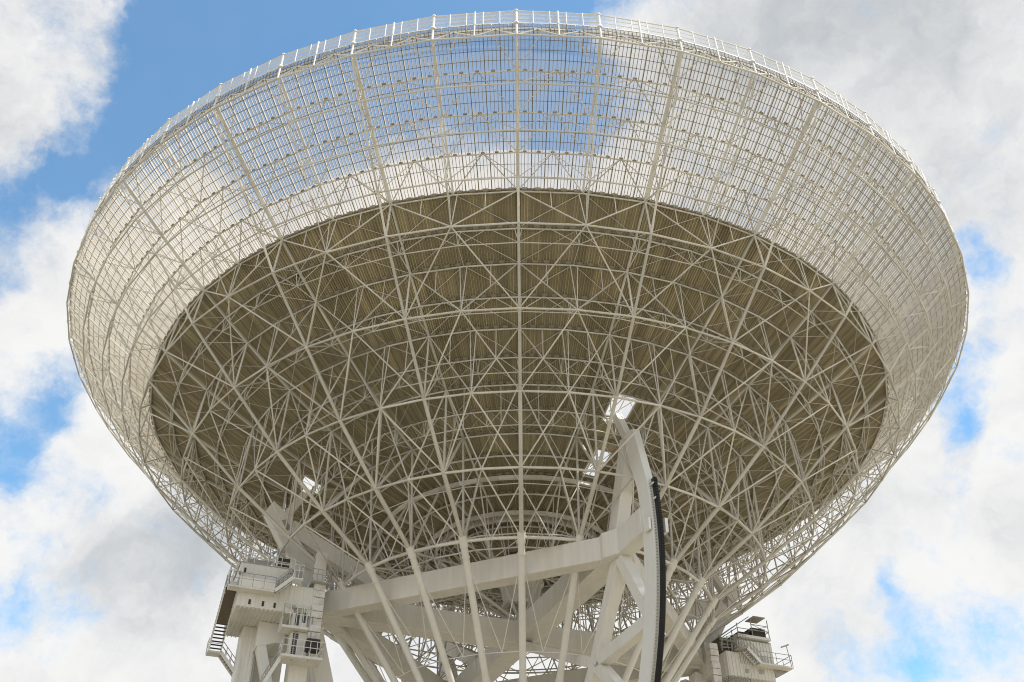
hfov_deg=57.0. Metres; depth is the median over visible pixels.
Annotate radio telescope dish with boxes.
[66,9,968,681]
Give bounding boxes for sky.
[0,0,1023,681]
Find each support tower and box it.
[205,551,332,681]
[680,616,793,681]
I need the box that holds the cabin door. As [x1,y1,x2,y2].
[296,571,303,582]
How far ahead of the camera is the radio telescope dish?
83.59 m
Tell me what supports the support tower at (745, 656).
on the ground
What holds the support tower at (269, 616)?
on the ground
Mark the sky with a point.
(101, 580)

